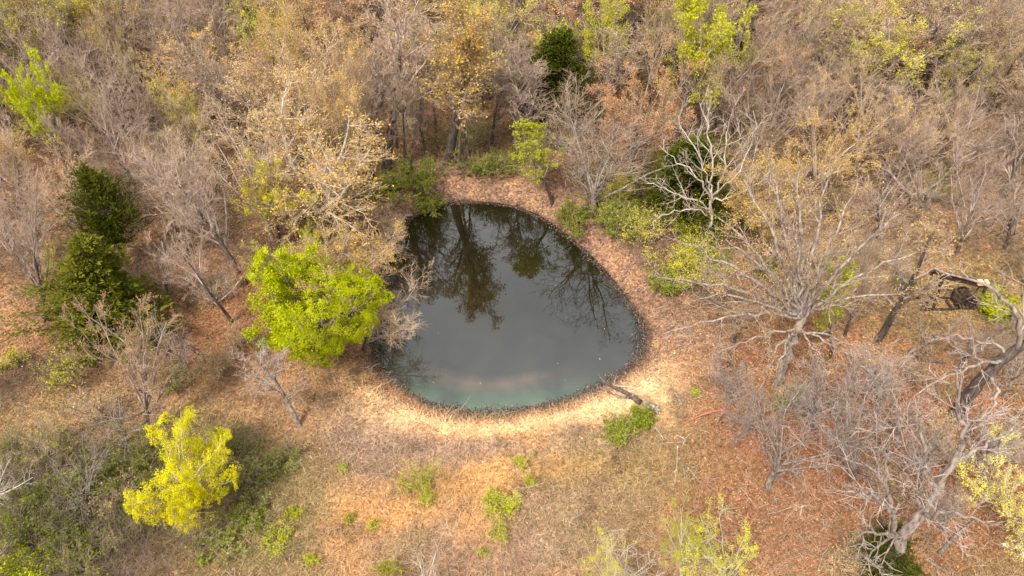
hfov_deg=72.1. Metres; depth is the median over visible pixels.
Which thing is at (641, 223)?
shrub
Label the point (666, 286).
shrub
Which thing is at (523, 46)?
bare tree
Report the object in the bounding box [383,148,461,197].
shrub
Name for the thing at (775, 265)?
shrub
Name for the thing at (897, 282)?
shrub
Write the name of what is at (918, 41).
budding tree
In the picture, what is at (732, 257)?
shrub
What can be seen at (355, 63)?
budding tree
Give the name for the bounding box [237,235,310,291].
leafing tree
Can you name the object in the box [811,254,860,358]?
leafing tree
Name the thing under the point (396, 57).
bare tree
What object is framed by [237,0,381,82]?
budding tree
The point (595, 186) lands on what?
pale tree
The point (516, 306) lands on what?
water
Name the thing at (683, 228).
shrub
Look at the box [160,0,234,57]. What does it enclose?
bare tree
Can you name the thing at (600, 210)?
shrub
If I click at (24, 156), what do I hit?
budding tree
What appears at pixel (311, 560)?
sapling
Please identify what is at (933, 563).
fallen branch
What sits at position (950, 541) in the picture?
fallen branch
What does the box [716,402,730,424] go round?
post
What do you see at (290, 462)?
shrub
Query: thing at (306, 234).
leafing tree
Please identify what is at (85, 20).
budding tree
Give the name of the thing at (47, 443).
leafing tree
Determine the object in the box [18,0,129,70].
bare tree
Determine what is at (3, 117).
budding tree
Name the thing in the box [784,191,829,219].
shrub
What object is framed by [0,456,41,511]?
pale tree
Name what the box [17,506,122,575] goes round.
shrub
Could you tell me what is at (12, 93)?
leafing tree
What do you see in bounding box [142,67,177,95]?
shrub
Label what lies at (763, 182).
budding tree
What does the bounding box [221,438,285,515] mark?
shrub
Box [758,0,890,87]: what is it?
budding tree
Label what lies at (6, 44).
leafing tree
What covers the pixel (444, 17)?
budding tree
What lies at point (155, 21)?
bare tree
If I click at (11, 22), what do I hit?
leafing tree
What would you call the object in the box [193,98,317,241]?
budding tree
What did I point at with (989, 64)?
bare tree
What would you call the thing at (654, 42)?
leafing tree
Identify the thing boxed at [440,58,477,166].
bare tree
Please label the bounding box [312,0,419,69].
bare tree
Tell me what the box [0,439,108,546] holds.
shrub
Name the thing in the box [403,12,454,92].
leafing tree
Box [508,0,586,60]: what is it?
bare tree
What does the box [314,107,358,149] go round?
shrub
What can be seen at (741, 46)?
budding tree
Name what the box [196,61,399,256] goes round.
budding tree
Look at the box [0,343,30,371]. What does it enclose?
shrub
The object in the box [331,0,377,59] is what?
budding tree
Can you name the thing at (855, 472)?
dead tree
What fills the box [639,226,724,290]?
shrub
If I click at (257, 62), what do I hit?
budding tree
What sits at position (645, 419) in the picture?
shrub
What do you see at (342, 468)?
sapling
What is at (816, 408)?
dead tree
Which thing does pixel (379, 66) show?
bare tree
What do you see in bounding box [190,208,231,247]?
shrub
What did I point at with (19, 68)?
bare tree
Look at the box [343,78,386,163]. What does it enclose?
bare tree
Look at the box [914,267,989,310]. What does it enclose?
fallen tree
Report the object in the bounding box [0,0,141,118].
bare tree
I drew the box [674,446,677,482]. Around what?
fallen branch
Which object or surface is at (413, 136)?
bare tree
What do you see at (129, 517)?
shrub
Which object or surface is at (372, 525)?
sapling
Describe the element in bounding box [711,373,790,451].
dead tree
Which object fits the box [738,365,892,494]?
dead tree
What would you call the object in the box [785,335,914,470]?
dead tree
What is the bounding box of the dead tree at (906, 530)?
[782,357,1023,575]
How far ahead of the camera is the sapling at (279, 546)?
31.88 m
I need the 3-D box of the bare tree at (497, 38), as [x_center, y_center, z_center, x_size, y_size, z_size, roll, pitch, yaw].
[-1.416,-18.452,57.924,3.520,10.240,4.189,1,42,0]
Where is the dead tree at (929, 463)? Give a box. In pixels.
[886,398,977,499]
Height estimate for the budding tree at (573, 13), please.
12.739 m
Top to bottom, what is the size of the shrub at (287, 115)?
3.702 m
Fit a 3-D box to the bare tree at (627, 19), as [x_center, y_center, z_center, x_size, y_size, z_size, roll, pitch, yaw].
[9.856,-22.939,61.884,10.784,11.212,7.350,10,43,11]
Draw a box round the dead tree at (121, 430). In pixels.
[79,396,160,459]
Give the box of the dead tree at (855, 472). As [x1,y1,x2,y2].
[826,394,891,498]
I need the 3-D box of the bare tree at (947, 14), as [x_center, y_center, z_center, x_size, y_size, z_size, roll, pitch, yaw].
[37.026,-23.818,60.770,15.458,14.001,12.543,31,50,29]
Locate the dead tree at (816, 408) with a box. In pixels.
[777,347,881,441]
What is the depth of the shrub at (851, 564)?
30.72 m
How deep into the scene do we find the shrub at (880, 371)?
38.80 m
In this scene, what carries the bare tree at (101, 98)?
on the ground at (454, 180)
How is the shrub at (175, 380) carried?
on the ground at (454, 180)
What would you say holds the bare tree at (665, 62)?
on the ground at (454, 180)
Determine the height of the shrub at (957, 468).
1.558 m
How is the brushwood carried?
on the ground at (454, 180)
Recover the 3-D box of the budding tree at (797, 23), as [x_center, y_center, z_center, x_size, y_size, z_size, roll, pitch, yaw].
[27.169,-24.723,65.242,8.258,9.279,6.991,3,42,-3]
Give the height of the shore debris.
0.334 m
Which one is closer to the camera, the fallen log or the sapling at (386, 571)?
the sapling at (386, 571)
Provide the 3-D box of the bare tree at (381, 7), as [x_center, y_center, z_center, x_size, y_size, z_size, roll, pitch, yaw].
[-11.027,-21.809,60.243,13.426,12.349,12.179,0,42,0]
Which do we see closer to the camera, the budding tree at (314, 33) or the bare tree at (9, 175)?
the bare tree at (9, 175)
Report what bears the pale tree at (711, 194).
on the ground at (454, 180)
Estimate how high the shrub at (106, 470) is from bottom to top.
1.815 m
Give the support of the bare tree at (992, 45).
on the ground at (454, 180)
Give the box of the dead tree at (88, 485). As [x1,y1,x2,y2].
[37,426,129,536]
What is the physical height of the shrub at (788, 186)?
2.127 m
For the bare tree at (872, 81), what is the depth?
54.76 m
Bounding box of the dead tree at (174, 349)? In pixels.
[113,303,195,371]
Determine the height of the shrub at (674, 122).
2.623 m
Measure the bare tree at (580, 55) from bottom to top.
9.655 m
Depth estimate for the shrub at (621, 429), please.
36.02 m
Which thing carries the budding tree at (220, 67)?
on the ground at (454, 180)
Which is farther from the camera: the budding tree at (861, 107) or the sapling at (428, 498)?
the budding tree at (861, 107)
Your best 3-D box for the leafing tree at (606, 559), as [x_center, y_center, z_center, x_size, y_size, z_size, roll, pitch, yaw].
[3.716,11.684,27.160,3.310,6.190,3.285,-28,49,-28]
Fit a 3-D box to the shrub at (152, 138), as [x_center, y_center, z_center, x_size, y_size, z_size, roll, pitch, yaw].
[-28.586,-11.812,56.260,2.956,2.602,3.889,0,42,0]
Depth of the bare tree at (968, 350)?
38.00 m
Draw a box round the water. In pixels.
[369,201,647,415]
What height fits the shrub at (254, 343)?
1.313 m
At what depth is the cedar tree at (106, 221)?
42.97 m
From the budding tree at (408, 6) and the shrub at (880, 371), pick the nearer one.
the shrub at (880, 371)
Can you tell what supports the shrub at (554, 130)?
on the ground at (454, 180)
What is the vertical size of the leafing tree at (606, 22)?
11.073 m
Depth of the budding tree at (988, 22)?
58.41 m
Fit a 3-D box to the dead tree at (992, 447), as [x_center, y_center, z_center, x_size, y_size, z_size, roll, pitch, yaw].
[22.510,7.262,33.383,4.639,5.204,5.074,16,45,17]
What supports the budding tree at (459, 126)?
on the ground at (454, 180)
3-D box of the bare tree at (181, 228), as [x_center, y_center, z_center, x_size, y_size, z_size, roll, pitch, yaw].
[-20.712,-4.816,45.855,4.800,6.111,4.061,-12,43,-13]
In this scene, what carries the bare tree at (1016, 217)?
on the ground at (454, 180)
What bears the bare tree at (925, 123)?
on the ground at (454, 180)
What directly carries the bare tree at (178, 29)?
on the ground at (454, 180)
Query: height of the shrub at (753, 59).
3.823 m
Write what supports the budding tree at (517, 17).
on the ground at (454, 180)
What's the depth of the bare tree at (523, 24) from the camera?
60.82 m
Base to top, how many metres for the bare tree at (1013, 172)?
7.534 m
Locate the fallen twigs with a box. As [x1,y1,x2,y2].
[0,101,1023,575]
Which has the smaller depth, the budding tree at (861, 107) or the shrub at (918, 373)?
the shrub at (918, 373)
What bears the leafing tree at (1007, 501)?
on the ground at (454, 180)
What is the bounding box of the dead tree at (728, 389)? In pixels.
[707,350,767,406]
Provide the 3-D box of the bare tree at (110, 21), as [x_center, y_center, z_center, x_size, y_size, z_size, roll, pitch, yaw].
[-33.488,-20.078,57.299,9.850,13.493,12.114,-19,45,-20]
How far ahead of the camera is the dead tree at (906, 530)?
25.51 m
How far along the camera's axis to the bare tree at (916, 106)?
51.63 m
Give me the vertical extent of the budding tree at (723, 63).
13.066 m
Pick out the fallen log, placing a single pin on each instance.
(634, 398)
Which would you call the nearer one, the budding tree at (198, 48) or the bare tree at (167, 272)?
the bare tree at (167, 272)
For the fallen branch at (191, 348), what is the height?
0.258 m
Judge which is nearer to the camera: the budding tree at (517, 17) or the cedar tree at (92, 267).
the cedar tree at (92, 267)
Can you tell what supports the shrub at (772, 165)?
on the ground at (454, 180)
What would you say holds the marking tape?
attached to the post
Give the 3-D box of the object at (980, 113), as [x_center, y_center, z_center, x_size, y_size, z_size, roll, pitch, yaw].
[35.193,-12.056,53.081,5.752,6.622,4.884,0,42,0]
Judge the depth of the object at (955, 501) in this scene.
30.87 m
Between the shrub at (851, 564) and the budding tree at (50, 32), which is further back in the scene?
the budding tree at (50, 32)
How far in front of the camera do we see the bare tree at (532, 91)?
54.64 m
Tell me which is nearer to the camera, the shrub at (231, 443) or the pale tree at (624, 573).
the pale tree at (624, 573)
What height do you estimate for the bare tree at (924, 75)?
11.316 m
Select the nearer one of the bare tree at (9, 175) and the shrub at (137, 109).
the bare tree at (9, 175)
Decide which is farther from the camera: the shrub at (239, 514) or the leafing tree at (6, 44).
the leafing tree at (6, 44)
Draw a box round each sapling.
[256,519,294,559]
[282,503,305,521]
[299,550,321,568]
[337,462,346,476]
[342,512,354,527]
[366,516,382,529]
[367,558,404,575]
[385,456,445,496]
[416,482,434,507]
[477,547,489,558]
[480,488,500,519]
[483,512,508,545]
[486,484,499,498]
[494,489,526,518]
[507,449,536,472]
[521,471,538,487]
[689,387,703,395]
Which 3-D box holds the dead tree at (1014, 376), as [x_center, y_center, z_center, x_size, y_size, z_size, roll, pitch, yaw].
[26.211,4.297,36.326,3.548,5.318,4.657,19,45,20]
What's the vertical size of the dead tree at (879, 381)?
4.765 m
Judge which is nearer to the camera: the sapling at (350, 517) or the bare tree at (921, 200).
the sapling at (350, 517)
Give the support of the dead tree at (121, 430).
on the ground at (454, 180)
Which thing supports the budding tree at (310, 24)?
on the ground at (454, 180)
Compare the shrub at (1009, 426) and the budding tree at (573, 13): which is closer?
the shrub at (1009, 426)
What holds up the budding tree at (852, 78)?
on the ground at (454, 180)
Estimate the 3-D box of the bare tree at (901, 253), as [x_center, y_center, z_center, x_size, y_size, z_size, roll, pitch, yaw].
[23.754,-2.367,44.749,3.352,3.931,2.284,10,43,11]
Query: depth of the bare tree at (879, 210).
46.60 m
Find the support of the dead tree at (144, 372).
on the ground at (454, 180)
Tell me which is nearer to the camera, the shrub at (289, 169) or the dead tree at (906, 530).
the dead tree at (906, 530)
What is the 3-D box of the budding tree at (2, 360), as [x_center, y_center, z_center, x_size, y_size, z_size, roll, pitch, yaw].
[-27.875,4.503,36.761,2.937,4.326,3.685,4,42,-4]
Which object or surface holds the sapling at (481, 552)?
on the ground at (454, 180)
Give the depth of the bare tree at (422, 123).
51.90 m
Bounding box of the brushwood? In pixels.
[0,3,1023,575]
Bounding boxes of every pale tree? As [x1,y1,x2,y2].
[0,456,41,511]
[92,0,196,87]
[408,517,458,575]
[531,57,607,155]
[532,87,724,216]
[592,522,666,575]
[637,85,782,259]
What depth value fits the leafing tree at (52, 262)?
42.08 m
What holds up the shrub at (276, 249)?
on the ground at (454, 180)
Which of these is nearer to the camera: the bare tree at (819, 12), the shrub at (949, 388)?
the shrub at (949, 388)
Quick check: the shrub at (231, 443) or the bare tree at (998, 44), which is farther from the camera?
the bare tree at (998, 44)
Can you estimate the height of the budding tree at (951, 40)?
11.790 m
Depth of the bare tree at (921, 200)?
47.83 m
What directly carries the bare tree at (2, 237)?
on the ground at (454, 180)
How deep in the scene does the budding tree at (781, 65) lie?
53.47 m
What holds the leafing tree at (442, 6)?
on the ground at (454, 180)
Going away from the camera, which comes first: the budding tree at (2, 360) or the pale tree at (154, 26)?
the budding tree at (2, 360)
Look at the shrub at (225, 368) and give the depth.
39.00 m
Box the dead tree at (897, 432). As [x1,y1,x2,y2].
[828,335,940,460]
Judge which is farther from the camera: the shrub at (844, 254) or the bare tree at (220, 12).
the bare tree at (220, 12)
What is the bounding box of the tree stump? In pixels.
[643,400,660,416]
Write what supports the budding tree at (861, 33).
on the ground at (454, 180)
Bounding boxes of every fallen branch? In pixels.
[187,345,215,359]
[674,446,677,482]
[908,348,945,363]
[925,558,955,575]
[937,519,975,555]
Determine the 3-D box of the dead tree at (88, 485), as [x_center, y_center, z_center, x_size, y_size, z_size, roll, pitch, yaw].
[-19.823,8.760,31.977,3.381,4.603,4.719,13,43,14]
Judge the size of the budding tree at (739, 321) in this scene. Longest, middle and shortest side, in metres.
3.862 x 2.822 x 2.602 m
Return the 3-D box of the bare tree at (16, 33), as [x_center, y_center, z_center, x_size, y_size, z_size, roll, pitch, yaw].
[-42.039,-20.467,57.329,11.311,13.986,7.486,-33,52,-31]
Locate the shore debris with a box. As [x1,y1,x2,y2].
[368,199,651,418]
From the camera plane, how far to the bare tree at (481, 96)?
56.45 m
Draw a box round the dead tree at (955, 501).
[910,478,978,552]
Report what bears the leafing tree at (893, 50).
on the ground at (454, 180)
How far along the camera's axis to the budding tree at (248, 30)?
70.97 m
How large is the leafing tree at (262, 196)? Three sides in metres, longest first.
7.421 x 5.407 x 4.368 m
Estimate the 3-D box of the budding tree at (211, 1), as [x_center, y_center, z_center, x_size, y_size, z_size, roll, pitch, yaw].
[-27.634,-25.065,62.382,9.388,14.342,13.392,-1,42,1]
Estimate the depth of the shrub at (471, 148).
55.74 m
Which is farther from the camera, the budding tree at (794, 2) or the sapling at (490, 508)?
the budding tree at (794, 2)
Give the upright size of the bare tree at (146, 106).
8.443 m
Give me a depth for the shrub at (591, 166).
52.52 m
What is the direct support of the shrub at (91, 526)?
on the ground at (454, 180)
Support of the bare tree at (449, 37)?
on the ground at (454, 180)
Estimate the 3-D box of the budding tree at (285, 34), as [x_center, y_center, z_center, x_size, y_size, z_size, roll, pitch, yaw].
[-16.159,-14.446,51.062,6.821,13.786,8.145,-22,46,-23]
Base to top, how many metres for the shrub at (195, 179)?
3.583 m
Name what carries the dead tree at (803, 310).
on the ground at (454, 180)
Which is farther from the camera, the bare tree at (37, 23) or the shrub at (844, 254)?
the bare tree at (37, 23)
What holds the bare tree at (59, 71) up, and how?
on the ground at (454, 180)
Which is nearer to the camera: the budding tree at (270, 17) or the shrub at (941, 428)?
the shrub at (941, 428)
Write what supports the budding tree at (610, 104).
on the ground at (454, 180)
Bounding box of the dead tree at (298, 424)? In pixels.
[227,338,310,427]
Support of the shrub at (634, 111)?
on the ground at (454, 180)
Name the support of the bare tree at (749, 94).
on the ground at (454, 180)
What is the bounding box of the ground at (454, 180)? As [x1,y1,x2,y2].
[0,0,1023,575]
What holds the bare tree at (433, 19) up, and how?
on the ground at (454, 180)
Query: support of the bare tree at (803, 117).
on the ground at (454, 180)
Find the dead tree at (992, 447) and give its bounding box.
[933,391,1023,482]
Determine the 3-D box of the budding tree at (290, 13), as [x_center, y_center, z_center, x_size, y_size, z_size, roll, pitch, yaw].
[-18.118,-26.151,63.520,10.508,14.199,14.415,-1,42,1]
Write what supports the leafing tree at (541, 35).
on the ground at (454, 180)
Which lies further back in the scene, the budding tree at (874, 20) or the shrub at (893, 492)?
the budding tree at (874, 20)
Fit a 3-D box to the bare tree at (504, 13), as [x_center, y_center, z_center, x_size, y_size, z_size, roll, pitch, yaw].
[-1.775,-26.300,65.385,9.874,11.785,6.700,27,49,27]
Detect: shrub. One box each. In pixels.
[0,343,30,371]
[0,418,28,466]
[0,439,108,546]
[0,473,84,574]
[0,532,62,575]
[3,130,29,148]
[11,415,97,488]
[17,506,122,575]
[18,333,102,394]
[37,119,97,156]
[38,164,99,203]
[42,426,155,505]
[51,380,126,431]
[54,479,138,558]
[55,59,82,92]
[79,417,166,479]
[83,466,146,518]
[104,470,168,537]
[108,92,155,126]
[113,251,142,276]
[119,130,141,156]
[123,265,159,298]
[124,50,160,81]
[136,120,171,154]
[136,141,190,172]
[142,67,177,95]
[148,153,219,201]
[152,355,212,395]
[152,421,196,455]
[157,148,203,181]
[182,509,250,565]
[188,267,238,305]
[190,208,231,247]
[190,338,234,385]
[202,414,271,479]
[211,486,286,543]
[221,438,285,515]
[222,319,256,358]
[240,327,274,356]
[245,443,307,483]
[257,95,303,131]
[258,242,301,264]
[280,157,298,181]
[298,197,359,242]
[310,155,364,205]
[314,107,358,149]
[354,162,422,202]
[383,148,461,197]
[407,189,447,217]
[427,115,494,158]
[447,149,488,177]
[450,106,489,136]
[466,146,530,180]
[512,133,549,157]
[529,109,580,152]
[549,195,605,241]
[558,135,629,186]
[560,123,611,154]
[574,182,643,238]
[583,148,619,178]
[586,162,656,209]
[599,199,682,245]
[599,406,641,447]
[601,197,664,240]
[620,101,651,120]
[629,401,658,430]
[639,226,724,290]
[644,264,696,297]
[656,198,725,254]
[658,105,694,133]
[667,231,743,282]
[685,201,767,236]
[687,127,737,160]
[714,116,779,162]
[716,247,747,270]
[728,32,773,72]
[737,101,760,118]
[749,254,780,281]
[758,157,791,178]
[764,376,814,424]
[772,170,803,198]
[775,255,812,295]
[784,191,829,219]
[794,237,840,267]
[803,144,864,185]
[807,382,860,425]
[818,185,862,217]
[819,526,878,575]
[829,242,873,274]
[832,226,882,257]
[858,443,945,512]
[865,359,896,382]
[886,257,931,295]
[898,345,943,394]
[900,196,968,247]
[903,164,963,203]
[908,402,959,459]
[925,366,958,404]
[933,86,978,122]
[938,133,1021,181]
[940,448,975,482]
[976,284,1022,328]
[997,410,1023,466]
[1000,87,1023,112]
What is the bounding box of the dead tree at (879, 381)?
[829,334,920,412]
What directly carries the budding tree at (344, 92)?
on the ground at (454, 180)
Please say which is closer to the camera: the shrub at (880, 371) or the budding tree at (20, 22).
the shrub at (880, 371)
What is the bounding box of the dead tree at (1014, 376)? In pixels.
[989,316,1023,398]
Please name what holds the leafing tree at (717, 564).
on the ground at (454, 180)
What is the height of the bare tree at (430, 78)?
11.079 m
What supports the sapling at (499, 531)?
on the ground at (454, 180)
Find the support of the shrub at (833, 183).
on the ground at (454, 180)
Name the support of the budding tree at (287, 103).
on the ground at (454, 180)
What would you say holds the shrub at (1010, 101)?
on the ground at (454, 180)
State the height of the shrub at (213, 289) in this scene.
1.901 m
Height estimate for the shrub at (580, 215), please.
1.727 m
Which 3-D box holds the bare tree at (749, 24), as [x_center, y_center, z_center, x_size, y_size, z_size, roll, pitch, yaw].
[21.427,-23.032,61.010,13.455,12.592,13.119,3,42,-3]
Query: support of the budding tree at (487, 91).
on the ground at (454, 180)
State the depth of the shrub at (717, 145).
53.84 m
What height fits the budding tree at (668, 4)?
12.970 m
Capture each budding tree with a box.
[0,0,51,64]
[0,23,30,128]
[0,94,14,160]
[0,129,39,216]
[0,133,105,230]
[0,356,9,364]
[6,0,166,92]
[7,1,80,66]
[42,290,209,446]
[124,18,270,144]
[125,0,239,129]
[149,0,244,74]
[166,35,305,148]
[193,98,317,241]
[194,17,367,196]
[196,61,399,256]
[218,0,309,74]
[221,22,342,119]
[224,0,328,158]
[231,0,261,39]
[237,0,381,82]
[244,0,413,97]
[258,0,306,65]
[276,22,380,197]
[285,198,410,309]
[290,0,362,106]
[322,257,433,351]
[324,4,378,178]
[329,35,408,118]
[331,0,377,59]
[334,38,382,108]
[368,202,412,262]
[374,0,491,98]
[400,1,445,69]
[410,0,472,43]
[411,0,498,79]
[415,0,507,165]
[437,26,487,170]
[440,0,520,99]
[479,0,551,66]
[520,0,633,74]
[586,23,707,181]
[614,0,689,80]
[636,0,742,97]
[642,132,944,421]
[662,1,793,142]
[693,87,763,141]
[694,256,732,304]
[701,0,766,78]
[703,149,854,301]
[709,0,776,64]
[714,288,763,342]
[730,119,812,224]
[746,12,816,135]
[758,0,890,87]
[763,66,942,206]
[766,0,823,52]
[771,0,963,112]
[802,0,946,83]
[809,31,896,146]
[830,50,943,182]
[835,0,947,97]
[863,214,958,341]
[888,95,973,187]
[914,0,1023,113]
[918,0,1017,60]
[930,0,1023,97]
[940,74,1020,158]
[953,0,1023,120]
[984,51,1023,108]
[989,264,1023,332]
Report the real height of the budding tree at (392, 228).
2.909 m
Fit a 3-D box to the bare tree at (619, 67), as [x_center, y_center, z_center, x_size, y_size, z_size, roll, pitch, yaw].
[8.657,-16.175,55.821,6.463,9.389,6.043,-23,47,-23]
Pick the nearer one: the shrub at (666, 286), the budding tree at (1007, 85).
the shrub at (666, 286)
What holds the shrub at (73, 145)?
on the ground at (454, 180)
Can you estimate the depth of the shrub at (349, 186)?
50.62 m
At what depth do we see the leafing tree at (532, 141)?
49.16 m
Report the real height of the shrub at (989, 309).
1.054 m
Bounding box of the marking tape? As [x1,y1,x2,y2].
[685,409,722,422]
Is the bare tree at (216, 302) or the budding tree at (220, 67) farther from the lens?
the budding tree at (220, 67)
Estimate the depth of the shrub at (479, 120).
58.60 m
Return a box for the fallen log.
[598,380,649,404]
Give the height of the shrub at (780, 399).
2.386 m
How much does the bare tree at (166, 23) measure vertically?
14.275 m
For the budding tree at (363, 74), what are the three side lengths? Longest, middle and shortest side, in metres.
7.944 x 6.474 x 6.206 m
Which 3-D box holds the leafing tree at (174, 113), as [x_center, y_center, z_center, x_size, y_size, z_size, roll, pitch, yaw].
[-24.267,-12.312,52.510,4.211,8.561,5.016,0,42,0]
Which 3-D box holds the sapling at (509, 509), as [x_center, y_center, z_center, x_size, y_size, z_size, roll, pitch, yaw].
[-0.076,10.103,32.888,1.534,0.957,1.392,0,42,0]
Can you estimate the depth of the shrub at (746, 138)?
55.55 m
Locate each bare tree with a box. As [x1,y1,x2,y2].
[0,0,52,86]
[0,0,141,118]
[0,5,79,127]
[0,32,71,151]
[0,106,56,236]
[0,163,64,318]
[0,191,64,273]
[5,0,66,64]
[9,0,147,100]
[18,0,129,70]
[24,31,157,185]
[26,0,157,108]
[59,0,162,71]
[66,97,195,216]
[81,53,188,155]
[109,90,233,232]
[111,115,247,285]
[119,0,268,112]
[121,0,193,71]
[128,0,238,98]
[128,233,208,307]
[137,0,259,65]
[144,220,246,323]
[149,0,255,104]
[152,176,226,256]
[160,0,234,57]
[161,31,268,169]
[180,1,248,52]
[268,0,368,68]
[286,0,333,70]
[301,0,452,84]
[311,50,353,155]
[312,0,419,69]
[341,0,446,173]
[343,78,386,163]
[357,57,398,173]
[366,19,406,144]
[377,49,411,148]
[383,64,427,161]
[401,88,428,168]
[404,0,472,88]
[405,1,440,128]
[406,61,436,160]
[411,7,441,144]
[434,15,455,95]
[437,0,522,70]
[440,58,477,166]
[472,27,508,123]
[473,0,514,118]
[486,0,538,64]
[488,33,526,143]
[492,42,557,154]
[499,0,548,62]
[506,0,617,71]
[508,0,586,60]
[508,26,539,119]
[512,55,545,134]
[541,0,591,34]
[541,0,616,101]
[579,0,676,81]
[580,22,655,127]
[587,0,637,55]
[646,1,728,92]
[676,0,759,75]
[687,0,848,128]
[696,0,840,95]
[700,42,862,167]
[752,0,888,118]
[752,51,847,160]
[759,0,840,106]
[792,15,927,128]
[807,0,1023,101]
[815,216,911,339]
[841,158,934,239]
[850,76,990,200]
[863,77,937,169]
[867,0,1022,84]
[867,231,913,274]
[868,139,975,222]
[880,0,993,113]
[904,0,1023,87]
[922,62,1023,185]
[929,151,1021,255]
[933,12,1023,90]
[937,310,1023,377]
[943,0,1023,93]
[946,127,1018,207]
[960,161,1023,248]
[962,0,1023,87]
[969,99,1023,203]
[982,0,1023,103]
[990,70,1023,150]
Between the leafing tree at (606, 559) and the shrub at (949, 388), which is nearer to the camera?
the leafing tree at (606, 559)
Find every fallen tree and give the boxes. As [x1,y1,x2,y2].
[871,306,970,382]
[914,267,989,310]
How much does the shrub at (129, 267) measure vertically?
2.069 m
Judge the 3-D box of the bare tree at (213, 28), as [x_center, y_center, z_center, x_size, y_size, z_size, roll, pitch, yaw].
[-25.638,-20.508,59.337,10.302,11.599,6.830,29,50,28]
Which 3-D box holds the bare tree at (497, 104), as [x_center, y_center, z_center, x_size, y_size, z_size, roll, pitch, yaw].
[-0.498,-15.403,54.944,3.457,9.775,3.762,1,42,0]
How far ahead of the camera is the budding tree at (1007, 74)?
56.20 m
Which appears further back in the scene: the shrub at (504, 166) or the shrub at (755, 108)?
the shrub at (755, 108)
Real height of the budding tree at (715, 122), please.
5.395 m
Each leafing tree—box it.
[0,0,28,98]
[0,0,73,114]
[0,40,67,170]
[0,404,79,483]
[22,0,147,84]
[23,237,67,289]
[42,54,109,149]
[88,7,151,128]
[104,0,218,66]
[122,405,242,536]
[148,73,211,170]
[221,0,303,76]
[228,148,319,245]
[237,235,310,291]
[242,242,394,366]
[294,219,336,271]
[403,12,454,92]
[404,0,484,47]
[451,0,553,91]
[507,117,565,205]
[527,0,582,62]
[574,0,640,110]
[580,527,640,575]
[592,0,674,69]
[637,0,683,103]
[649,483,721,575]
[655,0,763,142]
[675,493,759,575]
[739,0,871,100]
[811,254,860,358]
[824,0,983,124]
[921,27,994,142]
[954,422,1023,567]
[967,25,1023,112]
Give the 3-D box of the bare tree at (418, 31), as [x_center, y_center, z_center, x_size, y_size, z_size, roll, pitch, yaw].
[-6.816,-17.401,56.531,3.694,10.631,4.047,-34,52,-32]
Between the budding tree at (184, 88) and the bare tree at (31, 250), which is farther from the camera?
the budding tree at (184, 88)
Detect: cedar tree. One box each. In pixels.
[0,231,182,370]
[46,157,156,267]
[489,24,608,131]
[624,134,762,242]
[848,512,929,575]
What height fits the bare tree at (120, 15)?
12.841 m
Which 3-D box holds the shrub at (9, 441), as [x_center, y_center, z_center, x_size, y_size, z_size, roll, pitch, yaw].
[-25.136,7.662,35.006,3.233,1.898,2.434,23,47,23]
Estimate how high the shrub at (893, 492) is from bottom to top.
2.248 m
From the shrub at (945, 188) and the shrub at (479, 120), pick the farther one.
the shrub at (479, 120)
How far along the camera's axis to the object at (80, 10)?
58.11 m
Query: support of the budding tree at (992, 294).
on the ground at (454, 180)
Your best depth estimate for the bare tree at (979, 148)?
50.59 m
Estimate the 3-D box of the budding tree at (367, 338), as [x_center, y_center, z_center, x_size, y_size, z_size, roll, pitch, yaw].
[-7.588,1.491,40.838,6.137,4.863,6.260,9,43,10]
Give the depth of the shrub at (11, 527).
31.27 m
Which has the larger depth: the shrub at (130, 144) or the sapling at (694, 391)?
the shrub at (130, 144)
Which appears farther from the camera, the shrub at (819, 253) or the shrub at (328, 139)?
the shrub at (328, 139)
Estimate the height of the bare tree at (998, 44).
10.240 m
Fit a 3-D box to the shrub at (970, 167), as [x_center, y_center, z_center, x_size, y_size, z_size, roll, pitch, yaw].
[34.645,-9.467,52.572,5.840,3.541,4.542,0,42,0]
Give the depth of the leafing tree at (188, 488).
30.67 m
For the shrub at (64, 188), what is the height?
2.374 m
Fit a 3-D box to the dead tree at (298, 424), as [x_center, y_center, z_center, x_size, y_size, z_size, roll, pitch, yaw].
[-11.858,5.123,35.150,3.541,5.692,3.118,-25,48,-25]
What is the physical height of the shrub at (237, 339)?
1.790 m
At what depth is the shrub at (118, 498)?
32.84 m
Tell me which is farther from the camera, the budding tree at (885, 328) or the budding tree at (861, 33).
the budding tree at (861, 33)
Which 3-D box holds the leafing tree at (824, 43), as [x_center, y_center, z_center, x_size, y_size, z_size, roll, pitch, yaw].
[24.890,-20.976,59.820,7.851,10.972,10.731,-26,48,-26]
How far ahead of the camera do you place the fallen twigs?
35.11 m
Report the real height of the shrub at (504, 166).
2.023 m
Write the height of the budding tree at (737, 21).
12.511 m
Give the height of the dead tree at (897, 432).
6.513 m
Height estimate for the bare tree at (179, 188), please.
11.558 m
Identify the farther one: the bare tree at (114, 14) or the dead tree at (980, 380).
the bare tree at (114, 14)
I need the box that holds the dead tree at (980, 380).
[913,257,1023,442]
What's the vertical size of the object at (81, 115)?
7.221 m
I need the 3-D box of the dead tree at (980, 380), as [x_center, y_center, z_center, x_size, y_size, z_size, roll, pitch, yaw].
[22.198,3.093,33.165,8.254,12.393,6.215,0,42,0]

